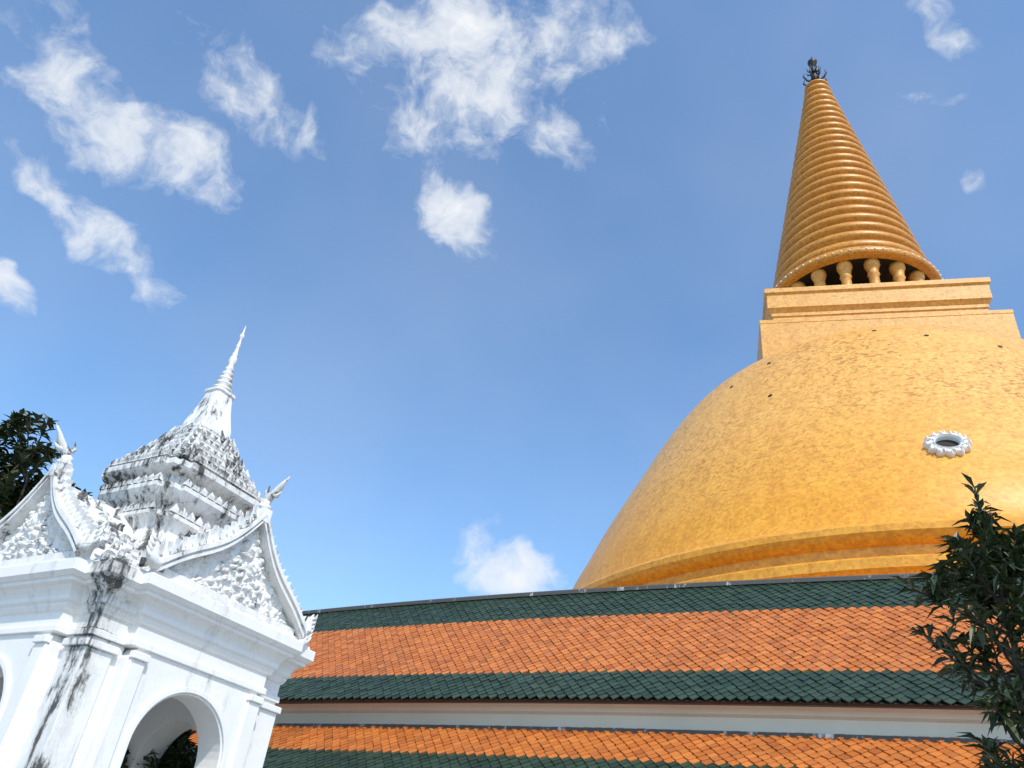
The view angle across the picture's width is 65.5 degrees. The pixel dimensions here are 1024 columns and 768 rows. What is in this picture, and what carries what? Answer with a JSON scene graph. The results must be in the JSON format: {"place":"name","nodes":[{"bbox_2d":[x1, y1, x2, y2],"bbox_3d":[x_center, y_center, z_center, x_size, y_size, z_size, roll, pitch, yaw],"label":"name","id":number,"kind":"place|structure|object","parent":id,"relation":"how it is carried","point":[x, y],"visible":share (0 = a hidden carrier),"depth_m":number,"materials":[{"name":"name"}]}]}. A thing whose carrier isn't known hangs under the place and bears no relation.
{"place":"outdoors","nodes":[
{"label":"outdoors","id":0,"kind":"place"},
{"bbox_2d":[0,0,1023,610],"label":"sky","id":1,"kind":"structure","parent":0,"point":[480,262],"materials":[{"name":"blue"}]},
{"label":"ground","id":2,"kind":"structure","parent":0,"visible":0},
{"bbox_2d":[0,408,92,519],"bbox_3d":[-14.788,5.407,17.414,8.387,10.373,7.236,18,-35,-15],"label":"broadleaf tree","id":3,"kind":"object","parent":2,"relation":"on","point":[14,492],"visible":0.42,"depth_m":18.48,"materials":[{"name":"green plant"}]},
{"bbox_2d":[120,728,197,767],"bbox_3d":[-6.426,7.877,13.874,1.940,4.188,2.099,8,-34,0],"label":"garden shrub","id":4,"kind":"object","parent":2,"relation":"on","point":[175,753],"visible":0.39,"depth_m":14.25,"materials":[{"name":"green plant"}]},
{"bbox_2d":[0,326,317,767],"bbox_3d":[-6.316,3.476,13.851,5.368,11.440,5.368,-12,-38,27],"label":"white shrine","id":5,"kind":"object","parent":2,"relation":"on","point":[149,603],"visible":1,"depth_m":12.18,"materials":[{"name":"paint"}]},
{"bbox_2d":[165,746,197,767],"bbox_3d":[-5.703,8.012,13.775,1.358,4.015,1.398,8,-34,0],"label":"garden shrub","id":6,"kind":"object","parent":2,"relation":"on","point":[191,764],"visible":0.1,"depth_m":14.30,"materials":[{"name":"green plant"}]},
{"bbox_2d":[187,573,1023,767],"bbox_3d":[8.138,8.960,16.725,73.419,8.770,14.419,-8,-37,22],"label":"cloister gallery","id":7,"kind":"object","parent":2,"relation":"on","point":[824,672],"visible":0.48,"depth_m":15.92,"materials":[{"name":"orange tile"}]},
{"bbox_2d":[573,56,1023,588],"bbox_3d":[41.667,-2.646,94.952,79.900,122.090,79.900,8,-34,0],"label":"golden stupa","id":8,"kind":"object","parent":2,"relation":"on","point":[863,413],"visible":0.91,"depth_m":63.52,"materials":[{"name":"gold metal"}]},
{"bbox_2d":[923,430,971,457],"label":"oval window","id":9,"kind":"structure","parent":8,"relation":"in","point":[950,445],"depth_m":54.13,"materials":[{"name":"white paint"}]},
{"bbox_2d":[888,473,1023,767],"bbox_3d":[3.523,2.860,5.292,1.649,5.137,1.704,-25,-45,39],"label":"young tree","id":10,"kind":"object","parent":2,"relation":"on","point":[987,569],"visible":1,"depth_m":6.05,"materials":[{"name":"green plant"}]},
{"bbox_2d":[1002,645,1023,710],"bbox_3d":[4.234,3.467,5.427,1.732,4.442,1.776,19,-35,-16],"label":"young tree","id":11,"kind":"object","parent":2,"relation":"on","point":[1018,693],"visible":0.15,"depth_m":6.33,"materials":[{"name":"green plant"}]}
]}

